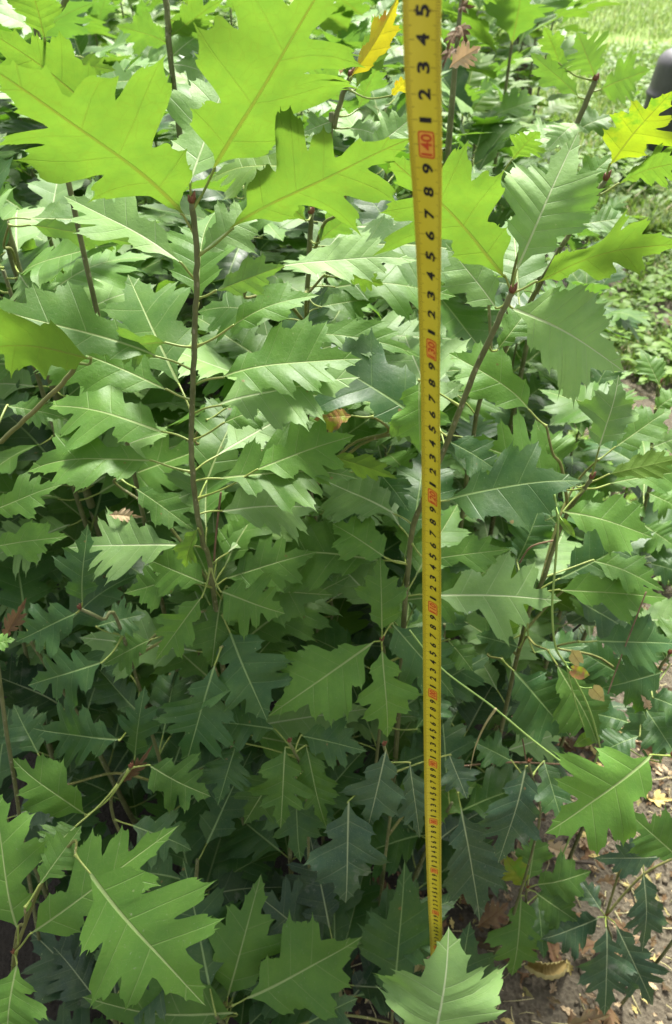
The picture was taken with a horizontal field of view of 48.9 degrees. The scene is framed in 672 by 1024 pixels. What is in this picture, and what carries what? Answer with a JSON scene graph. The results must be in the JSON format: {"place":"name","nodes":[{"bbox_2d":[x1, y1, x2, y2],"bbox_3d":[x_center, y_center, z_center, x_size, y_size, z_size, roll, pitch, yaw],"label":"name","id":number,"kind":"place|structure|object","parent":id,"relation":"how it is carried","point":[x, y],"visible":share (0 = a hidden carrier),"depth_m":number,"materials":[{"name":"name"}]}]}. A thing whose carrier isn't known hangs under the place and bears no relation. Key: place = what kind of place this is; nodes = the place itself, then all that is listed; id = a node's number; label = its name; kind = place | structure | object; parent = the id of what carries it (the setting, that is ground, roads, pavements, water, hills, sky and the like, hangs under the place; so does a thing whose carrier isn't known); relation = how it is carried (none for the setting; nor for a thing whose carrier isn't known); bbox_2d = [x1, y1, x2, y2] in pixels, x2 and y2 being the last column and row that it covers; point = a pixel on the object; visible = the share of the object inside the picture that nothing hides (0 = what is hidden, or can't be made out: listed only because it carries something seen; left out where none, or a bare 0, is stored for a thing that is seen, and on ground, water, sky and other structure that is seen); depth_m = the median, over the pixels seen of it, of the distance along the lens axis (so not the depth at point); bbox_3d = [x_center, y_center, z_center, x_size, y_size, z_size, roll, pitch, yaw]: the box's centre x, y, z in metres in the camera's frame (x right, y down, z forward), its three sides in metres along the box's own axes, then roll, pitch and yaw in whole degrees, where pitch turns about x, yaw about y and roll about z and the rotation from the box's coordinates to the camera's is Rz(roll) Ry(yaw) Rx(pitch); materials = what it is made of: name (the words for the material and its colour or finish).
{"place":"outdoors","nodes":[
{"label":"outdoors","id":0,"kind":"place"},
{"bbox_2d":[0,0,671,1023],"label":"ground","id":1,"kind":"structure","parent":0,"point":[570,988],"depth_m":1.42,"materials":[{"name":"soil"}]},
{"bbox_2d":[0,468,67,723],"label":"oak sapling","id":2,"kind":"object","parent":1,"relation":"on","point":[15,519],"visible":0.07,"depth_m":1.22,"materials":[{"name":"green plant"}]},
{"bbox_2d":[0,470,67,1003],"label":"oak sapling","id":3,"kind":"object","parent":1,"relation":"on","point":[28,541],"visible":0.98,"depth_m":0.61,"materials":[{"name":"green plant"}]},
{"bbox_2d":[2,597,26,635],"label":"dead leaf","id":4,"kind":"object","parent":3,"relation":"attached to","point":[14,618],"visible":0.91,"depth_m":0.73,"materials":[{"name":"brown plant"}]},
{"bbox_2d":[0,133,82,591],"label":"oak sapling","id":5,"kind":"object","parent":1,"relation":"on","point":[13,164],"depth_m":1.29,"materials":[{"name":"green plant"}]},
{"bbox_2d":[0,308,91,443],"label":"oak sapling","id":6,"kind":"object","parent":1,"relation":"on","point":[42,348],"visible":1,"depth_m":0.52,"materials":[{"name":"green plant"}]},
{"bbox_2d":[0,0,94,390],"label":"oak sapling","id":7,"kind":"object","parent":1,"relation":"on","point":[66,19],"visible":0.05,"depth_m":1.44,"materials":[{"name":"green plant"}]},
{"bbox_2d":[0,200,96,602],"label":"oak sapling","id":8,"kind":"object","parent":1,"relation":"on","point":[46,389],"visible":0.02,"depth_m":1.40,"materials":[{"name":"green plant"}]},
{"bbox_2d":[0,556,107,792],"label":"oak seedling","id":9,"kind":"object","parent":1,"relation":"on","point":[54,575],"visible":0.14,"depth_m":1.23,"materials":[{"name":"green plant"}]},
{"bbox_2d":[0,692,116,904],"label":"oak seedling","id":10,"kind":"object","parent":1,"relation":"on","point":[40,818],"visible":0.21,"depth_m":1.17,"materials":[{"name":"green plant"}]},
{"bbox_2d":[18,15,125,184],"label":"oak sapling","id":11,"kind":"object","parent":1,"relation":"on","point":[90,49],"visible":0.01,"depth_m":2.04,"materials":[{"name":"green plant"}]},
{"bbox_2d":[0,0,180,679],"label":"oak sapling","id":12,"kind":"object","parent":1,"relation":"on","point":[69,71],"visible":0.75,"depth_m":0.56,"materials":[{"name":"green plant"}]},
{"bbox_2d":[21,926,165,1023],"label":"oak seedling","id":13,"kind":"object","parent":1,"relation":"on","point":[61,969],"visible":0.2,"depth_m":1.08,"materials":[{"name":"green plant"}]},
{"bbox_2d":[0,0,194,458],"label":"oak sapling","id":14,"kind":"object","parent":1,"relation":"on","point":[9,18],"visible":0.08,"depth_m":1.54,"materials":[{"name":"green plant"}]},
{"bbox_2d":[0,52,198,426],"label":"oak sapling","id":15,"kind":"object","parent":1,"relation":"on","point":[153,215],"visible":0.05,"depth_m":1.40,"materials":[{"name":"green plant"}]},
{"bbox_2d":[0,173,199,506],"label":"oak sapling","id":16,"kind":"object","parent":1,"relation":"on","point":[49,192],"visible":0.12,"depth_m":1.04,"materials":[{"name":"green plant"}]},
{"bbox_2d":[0,544,200,846],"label":"oak seedling","id":17,"kind":"object","parent":1,"relation":"on","point":[33,588],"visible":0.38,"depth_m":1.11,"materials":[{"name":"green plant"}]},
{"bbox_2d":[0,187,200,706],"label":"oak sapling","id":18,"kind":"object","parent":1,"relation":"on","point":[52,220],"visible":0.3,"depth_m":0.95,"materials":[{"name":"green plant"}]},
{"bbox_2d":[0,156,203,807],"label":"oak sapling","id":19,"kind":"object","parent":1,"relation":"on","point":[32,441],"visible":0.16,"depth_m":1.01,"materials":[{"name":"green plant"}]},
{"bbox_2d":[0,48,207,406],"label":"oak sapling","id":20,"kind":"object","parent":1,"relation":"on","point":[20,126],"visible":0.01,"depth_m":1.45,"materials":[{"name":"green plant"}]},
{"bbox_2d":[77,0,143,202],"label":"oak sapling","id":21,"kind":"object","parent":1,"relation":"on","point":[104,10],"visible":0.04,"depth_m":2.69,"materials":[{"name":"green plant"}]},
{"bbox_2d":[0,794,223,1023],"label":"oak sapling","id":22,"kind":"object","parent":1,"relation":"on","point":[145,938],"visible":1,"depth_m":0.71,"materials":[{"name":"green plant"}]},
{"bbox_2d":[13,752,210,892],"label":"oak sapling","id":23,"kind":"object","parent":1,"relation":"on","point":[46,789],"visible":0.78,"depth_m":0.81,"materials":[{"name":"green plant"}]},
{"bbox_2d":[2,220,229,674],"bbox_3d":[-0.334,0.034,1.404,0.382,1.188,0.390,9,40,11],"label":"oak sapling","id":24,"kind":"object","parent":1,"relation":"on","point":[156,265],"visible":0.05,"depth_m":1.13,"materials":[{"name":"green plant"}]},
{"bbox_2d":[112,0,173,143],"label":"oak sapling","id":25,"kind":"object","parent":1,"relation":"on","point":[141,7],"visible":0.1,"depth_m":3.62,"materials":[{"name":"green plant"}]},
{"bbox_2d":[0,525,293,809],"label":"oak sapling","id":26,"kind":"object","parent":1,"relation":"on","point":[193,711],"visible":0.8,"depth_m":0.84,"materials":[{"name":"green plant"}]},
{"bbox_2d":[96,35,200,337],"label":"oak sapling","id":27,"kind":"object","parent":1,"relation":"on","point":[126,54],"visible":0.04,"depth_m":2.14,"materials":[{"name":"green plant"}]},
{"bbox_2d":[105,46,193,297],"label":"oak sapling","id":28,"kind":"object","parent":1,"relation":"on","point":[150,53],"visible":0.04,"depth_m":2.53,"materials":[{"name":"green plant"}]},
{"bbox_2d":[68,752,283,913],"bbox_3d":[-0.210,0.613,1.175,0.288,0.560,0.292,28,47,30],"label":"oak seedling","id":29,"kind":"object","parent":1,"relation":"on","point":[237,877],"visible":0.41,"depth_m":1.10,"materials":[{"name":"green plant"}]},
{"bbox_2d":[97,0,255,398],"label":"oak sapling","id":30,"kind":"object","parent":1,"relation":"on","point":[144,30],"visible":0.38,"depth_m":1.10,"materials":[{"name":"green plant"}]},
{"bbox_2d":[0,0,408,824],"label":"oak sapling","id":31,"kind":"object","parent":1,"relation":"on","point":[260,60],"visible":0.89,"depth_m":0.65,"materials":[{"name":"green plant"}]},
{"bbox_2d":[83,875,360,1023],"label":"oak sapling","id":32,"kind":"object","parent":1,"relation":"on","point":[304,970],"visible":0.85,"depth_m":0.99,"materials":[{"name":"green plant"}]},
{"bbox_2d":[139,108,346,462],"bbox_3d":[-0.126,-0.087,1.469,0.368,1.272,0.376,16,42,18],"label":"oak sapling","id":33,"kind":"object","parent":1,"relation":"on","point":[231,261],"visible":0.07,"depth_m":1.12,"materials":[{"name":"green plant"}]},
{"bbox_2d":[165,110,325,408],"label":"oak sapling","id":34,"kind":"object","parent":1,"relation":"on","point":[275,257],"visible":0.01,"depth_m":1.58,"materials":[{"name":"green plant"}]},
{"bbox_2d":[166,140,325,398],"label":"oak sapling","id":35,"kind":"object","parent":1,"relation":"on","point":[295,238],"visible":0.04,"depth_m":1.33,"materials":[{"name":"green plant"}]},
{"bbox_2d":[174,860,352,1023],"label":"oak seedling","id":36,"kind":"object","parent":1,"relation":"on","point":[202,952],"visible":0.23,"depth_m":1.02,"materials":[{"name":"green plant"}]},
{"bbox_2d":[148,283,391,738],"bbox_3d":[-0.088,0.188,1.233,0.366,1.160,0.315,10,40,12],"label":"oak sapling","id":37,"kind":"object","parent":1,"relation":"on","point":[211,361],"visible":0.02,"depth_m":0.89,"materials":[{"name":"green plant"}]},
{"bbox_2d":[200,699,365,868],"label":"oak sapling","id":38,"kind":"object","parent":1,"relation":"on","point":[275,792],"visible":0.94,"depth_m":0.89,"materials":[{"name":"green plant"}]},
{"bbox_2d":[171,393,416,844],"bbox_3d":[-0.062,0.263,1.153,0.347,1.118,0.264,-10,40,-12],"label":"oak sapling","id":39,"kind":"object","parent":1,"relation":"on","point":[363,465],"visible":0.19,"depth_m":0.86,"materials":[{"name":"green plant"}]},
{"bbox_2d":[217,749,384,901],"bbox_3d":[-0.050,0.569,1.230,0.320,0.556,0.178,5,40,7],"label":"oak seedling","id":40,"kind":"object","parent":1,"relation":"on","point":[249,839],"visible":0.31,"depth_m":1.13,"materials":[{"name":"green plant"}]},
{"bbox_2d":[211,0,404,298],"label":"oak sapling","id":41,"kind":"object","parent":1,"relation":"on","point":[375,47],"visible":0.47,"depth_m":0.85,"materials":[{"name":"bark"},{"name":"green leaf"},{"name":"yellow leaf"}]},
{"bbox_2d":[189,109,458,521],"bbox_3d":[-0.015,0.110,1.157,0.343,1.348,0.281,27,46,29],"label":"oak sapling","id":42,"kind":"object","parent":1,"relation":"on","point":[338,249],"visible":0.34,"depth_m":0.79,"materials":[{"name":"green plant"}]},
{"bbox_2d":[273,87,389,313],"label":"oak sapling","id":43,"kind":"object","parent":1,"relation":"on","point":[350,103],"visible":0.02,"depth_m":1.62,"materials":[{"name":"green plant"}]},
{"bbox_2d":[241,837,460,1023],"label":"oak seedling","id":44,"kind":"object","parent":1,"relation":"on","point":[304,896],"visible":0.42,"depth_m":1.08,"materials":[{"name":"green plant"}]},
{"bbox_2d":[304,17,403,319],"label":"oak sapling","id":45,"kind":"object","parent":1,"relation":"on","point":[353,37],"visible":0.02,"depth_m":1.88,"materials":[{"name":"green plant"}]},
{"bbox_2d":[305,0,409,210],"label":"oak sapling","id":46,"kind":"object","parent":1,"relation":"on","point":[341,17],"visible":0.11,"depth_m":1.94,"materials":[{"name":"green plant"}]},
{"bbox_2d":[269,519,456,772],"bbox_3d":[-0.002,0.361,1.310,0.401,0.795,0.252,-4,40,-5],"label":"oak seedling","id":47,"kind":"object","parent":1,"relation":"on","point":[393,551],"visible":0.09,"depth_m":1.17,"materials":[{"name":"green plant"}]},
{"bbox_2d":[316,0,410,199],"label":"oak sapling","id":48,"kind":"object","parent":1,"relation":"on","point":[395,50],"visible":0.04,"depth_m":2.38,"materials":[{"name":"green plant"}]},
{"bbox_2d":[269,557,481,884],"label":"oak sapling","id":49,"kind":"object","parent":1,"relation":"on","point":[328,673],"visible":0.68,"depth_m":0.86,"materials":[{"name":"green plant"}]},
{"bbox_2d":[304,70,449,318],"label":"oak sapling","id":50,"kind":"object","parent":1,"relation":"on","point":[342,142],"visible":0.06,"depth_m":1.51,"materials":[{"name":"green plant"}]},
{"bbox_2d":[302,101,491,474],"bbox_3d":[0.066,-0.198,1.649,0.400,1.246,0.409,21,44,23],"label":"oak sapling","id":51,"kind":"object","parent":1,"relation":"on","point":[383,306],"visible":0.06,"depth_m":1.32,"materials":[{"name":"green plant"}]},
{"bbox_2d":[300,860,499,1023],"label":"oak sapling","id":52,"kind":"object","parent":1,"relation":"on","point":[401,931],"visible":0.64,"depth_m":1.04,"materials":[{"name":"green plant"}]},
{"bbox_2d":[340,437,463,754],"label":"oak sapling","id":53,"kind":"object","parent":1,"relation":"on","point":[397,459],"visible":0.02,"depth_m":1.11,"materials":[{"name":"green plant"}]},
{"bbox_2d":[303,741,507,921],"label":"oak sapling","id":54,"kind":"object","parent":1,"relation":"on","point":[348,852],"visible":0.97,"depth_m":0.88,"materials":[{"name":"green plant"}]},
{"bbox_2d":[318,194,502,606],"bbox_3d":[0.128,0.012,1.411,0.390,1.213,0.398,-7,40,-8],"label":"oak sapling","id":55,"kind":"object","parent":1,"relation":"on","point":[464,322],"visible":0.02,"depth_m":1.07,"materials":[{"name":"green plant"}]},
{"bbox_2d":[402,0,441,955],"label":"measuring tape","id":56,"kind":"object","parent":1,"relation":"on","point":[422,42],"visible":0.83,"depth_m":0.39,"materials":[{"name":"yellow"}]},
{"bbox_2d":[374,926,508,1023],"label":"oak sapling","id":57,"kind":"object","parent":1,"relation":"on","point":[445,988],"visible":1,"depth_m":0.83,"materials":[{"name":"green plant"}]},
{"bbox_2d":[348,668,538,897],"bbox_3d":[0.184,0.473,1.299,0.353,0.621,0.224,-4,40,-5],"label":"oak seedling","id":58,"kind":"object","parent":1,"relation":"on","point":[472,714],"visible":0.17,"depth_m":1.17,"materials":[{"name":"green plant"}]},
{"bbox_2d":[348,714,540,901],"bbox_3d":[0.149,0.555,1.265,0.304,0.560,0.258,-5,40,-6],"label":"oak seedling","id":59,"kind":"object","parent":1,"relation":"on","point":[455,743],"visible":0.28,"depth_m":1.11,"materials":[{"name":"green plant"}]},
{"bbox_2d":[404,26,493,197],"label":"oak sapling","id":60,"kind":"object","parent":1,"relation":"on","point":[472,40],"visible":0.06,"depth_m":2.69,"materials":[{"name":"green plant"}]},
{"bbox_2d":[385,555,529,776],"bbox_3d":[0.201,0.381,1.308,0.245,0.760,0.267,-26,46,-28],"label":"oak seedling","id":61,"kind":"object","parent":1,"relation":"on","point":[458,717],"visible":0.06,"depth_m":1.27,"materials":[{"name":"green plant"}]},
{"bbox_2d":[441,0,475,163],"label":"dead sapling","id":62,"kind":"object","parent":1,"relation":"on","point":[457,34],"visible":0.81,"depth_m":1.12,"materials":[{"name":"brown plant"}]},
{"bbox_2d":[449,39,480,68],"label":"dead leaf","id":63,"kind":"object","parent":62,"relation":"attached to","point":[462,56],"visible":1,"depth_m":0.85,"materials":[{"name":"beige plant"}]},
{"bbox_2d":[441,0,475,163],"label":"oak sapling","id":64,"kind":"object","parent":1,"relation":"on","point":[453,6],"visible":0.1,"depth_m":3.60,"materials":[{"name":"green plant"}]},
{"bbox_2d":[410,110,535,487],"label":"oak sapling","id":65,"kind":"object","parent":1,"relation":"on","point":[489,145],"visible":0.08,"depth_m":1.56,"materials":[{"name":"green plant"}]},
{"bbox_2d":[442,51,505,301],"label":"oak sapling","id":66,"kind":"object","parent":1,"relation":"on","point":[483,96],"visible":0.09,"depth_m":2.12,"materials":[{"name":"green plant"}]},
{"bbox_2d":[279,131,671,899],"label":"oak sapling","id":67,"kind":"object","parent":1,"relation":"on","point":[563,329],"visible":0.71,"depth_m":0.72,"materials":[{"name":"green plant"}]},
{"bbox_2d":[299,0,671,237],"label":"lawn grass","id":68,"kind":"structure","parent":1,"relation":"on","point":[660,216],"depth_m":7.65,"materials":[{"name":"green plant"}]},
{"bbox_2d":[442,47,530,166],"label":"oak sapling","id":69,"kind":"object","parent":1,"relation":"on","point":[512,83],"visible":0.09,"depth_m":2.42,"materials":[{"name":"green plant"}]},
{"bbox_2d":[477,900,508,928],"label":"dead leaf","id":70,"kind":"object","parent":1,"relation":"on","point":[494,915],"visible":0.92,"depth_m":1.35,"materials":[{"name":"brown plant"}]},
{"bbox_2d":[441,58,546,339],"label":"oak sapling","id":71,"kind":"object","parent":1,"relation":"on","point":[514,103],"visible":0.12,"depth_m":1.63,"materials":[{"name":"green plant"}]},
{"bbox_2d":[440,279,566,639],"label":"oak sapling","id":72,"kind":"object","parent":1,"relation":"on","point":[514,353],"visible":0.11,"depth_m":1.46,"materials":[{"name":"green plant"}]},
{"bbox_2d":[343,383,671,1023],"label":"twig litter","id":73,"kind":"object","parent":1,"relation":"on","point":[616,913],"visible":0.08,"depth_m":1.39,"materials":[{"name":"brown plant"}]},
{"bbox_2d":[345,320,671,1023],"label":"leaf litter","id":74,"kind":"object","parent":1,"relation":"on","point":[593,1016],"visible":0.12,"depth_m":1.36,"materials":[{"name":"plant"}]},
{"bbox_2d":[356,495,671,1023],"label":"soil clods","id":75,"kind":"object","parent":1,"relation":"on","point":[657,995],"visible":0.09,"depth_m":1.35,"materials":[{"name":"brown soil"}]},
{"bbox_2d":[367,91,671,641],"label":"oak sapling","id":76,"kind":"object","parent":1,"relation":"on","point":[634,132],"visible":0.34,"depth_m":0.69,"materials":[{"name":"green plant"}]},
{"bbox_2d":[474,728,571,959],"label":"oak sapling","id":77,"kind":"object","parent":1,"relation":"on","point":[512,816],"visible":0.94,"depth_m":0.90,"materials":[{"name":"green plant"}]},
{"bbox_2d":[489,20,557,206],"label":"oak sapling","id":78,"kind":"object","parent":1,"relation":"on","point":[505,52],"visible":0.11,"depth_m":3.65,"materials":[{"name":"green plant"}]},
{"bbox_2d":[441,0,621,435],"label":"oak sapling","id":79,"kind":"object","parent":1,"relation":"on","point":[517,18],"visible":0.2,"depth_m":1.66,"materials":[{"name":"green plant"}]},
{"bbox_2d":[459,438,604,763],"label":"oak sapling","id":80,"kind":"object","parent":1,"relation":"on","point":[568,602],"visible":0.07,"depth_m":1.19,"materials":[{"name":"green plant"}]},
{"bbox_2d":[483,838,590,974],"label":"oak sapling","id":81,"kind":"object","parent":1,"relation":"on","point":[523,933],"visible":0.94,"depth_m":1.14,"materials":[{"name":"green plant"}]},
{"bbox_2d":[495,15,590,212],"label":"oak sapling","id":82,"kind":"object","parent":1,"relation":"on","point":[531,38],"visible":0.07,"depth_m":3.37,"materials":[{"name":"green plant"}]},
{"bbox_2d":[495,0,592,298],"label":"oak sapling","id":83,"kind":"object","parent":1,"relation":"on","point":[557,105],"visible":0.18,"depth_m":2.81,"materials":[{"name":"green plant"}]},
{"bbox_2d":[473,280,616,531],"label":"oak sapling","id":84,"kind":"object","parent":1,"relation":"on","point":[602,334],"visible":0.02,"depth_m":1.76,"materials":[{"name":"green plant"}]},
{"bbox_2d":[524,960,567,980],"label":"rolled leaf","id":85,"kind":"object","parent":1,"relation":"on","point":[552,971],"visible":0.94,"depth_m":1.30,"materials":[{"name":"plant"}]},
{"bbox_2d":[458,352,647,673],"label":"oak sapling","id":86,"kind":"object","parent":1,"relation":"on","point":[574,461],"visible":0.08,"depth_m":1.40,"materials":[{"name":"green plant"}]},
{"bbox_2d":[461,26,650,536],"bbox_3d":[0.334,-0.117,1.410,0.338,1.379,0.196,-25,45,-27],"label":"oak sapling","id":87,"kind":"object","parent":1,"relation":"on","point":[552,70],"visible":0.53,"depth_m":0.97,"materials":[{"name":"green plant"}]},
{"bbox_2d":[445,340,671,772],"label":"oak sapling","id":88,"kind":"object","parent":1,"relation":"on","point":[615,530],"visible":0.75,"depth_m":0.90,"materials":[{"name":"green plant"}]},
{"bbox_2d":[533,494,603,902],"bbox_3d":[0.282,0.389,1.048,0.141,1.036,0.075,0,39,0],"label":"climbing weed","id":89,"kind":"object","parent":1,"relation":"on","point":[578,672],"visible":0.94,"depth_m":0.84,"materials":[{"name":"green plant"}]},
{"bbox_2d":[512,211,626,435],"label":"oak sapling","id":90,"kind":"object","parent":1,"relation":"on","point":[574,242],"visible":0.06,"depth_m":1.73,"materials":[{"name":"green plant"}]},
{"bbox_2d":[512,252,649,498],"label":"oak sapling","id":91,"kind":"object","parent":1,"relation":"on","point":[625,318],"visible":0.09,"depth_m":1.47,"materials":[{"name":"green plant"}]},
{"bbox_2d":[499,493,671,777],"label":"oak seedling","id":92,"kind":"object","parent":1,"relation":"on","point":[604,617],"visible":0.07,"depth_m":1.21,"materials":[{"name":"green plant"}]},
{"bbox_2d":[545,194,648,318],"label":"oak sapling","id":93,"kind":"object","parent":1,"relation":"on","point":[615,204],"visible":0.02,"depth_m":1.96,"materials":[{"name":"green plant"}]},
{"bbox_2d":[527,186,671,566],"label":"sparse weeds","id":94,"kind":"object","parent":1,"relation":"on","point":[659,328],"visible":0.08,"depth_m":3.32,"materials":[{"name":"green plant"}]},
{"bbox_2d":[539,349,671,746],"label":"oak sapling","id":95,"kind":"object","parent":1,"relation":"on","point":[565,411],"visible":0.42,"depth_m":1.11,"materials":[{"name":"green plant"}]},
{"bbox_2d":[541,837,671,1015],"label":"oak sapling","id":96,"kind":"object","parent":1,"relation":"on","point":[607,969],"visible":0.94,"depth_m":1.10,"materials":[{"name":"green plant"}]},
{"bbox_2d":[544,746,671,1006],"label":"oak sapling","id":97,"kind":"object","parent":1,"relation":"on","point":[612,789],"visible":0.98,"depth_m":0.75,"materials":[{"name":"green plant"}]},
{"bbox_2d":[549,419,667,719],"bbox_3d":[0.509,0.163,1.517,0.356,0.853,0.289,-3,39,-3],"label":"oak seedling","id":98,"kind":"object","parent":1,"relation":"on","point":[580,633],"visible":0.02,"depth_m":1.47,"materials":[{"name":"green plant"}]},
{"bbox_2d":[556,614,671,858],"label":"oak sapling","id":99,"kind":"object","parent":1,"relation":"on","point":[638,671],"visible":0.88,"depth_m":0.92,"materials":[{"name":"green plant"}]},
{"bbox_2d":[564,41,671,585],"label":"weed cover","id":100,"kind":"object","parent":1,"relation":"on","point":[656,348],"visible":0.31,"depth_m":3.69,"materials":[{"name":"green plant"}]},
{"bbox_2d":[643,48,671,157],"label":"barrel","id":101,"kind":"object","parent":1,"relation":"on","point":[660,83],"visible":0.45,"depth_m":5.11,"materials":[{"name":"grey plastic"}]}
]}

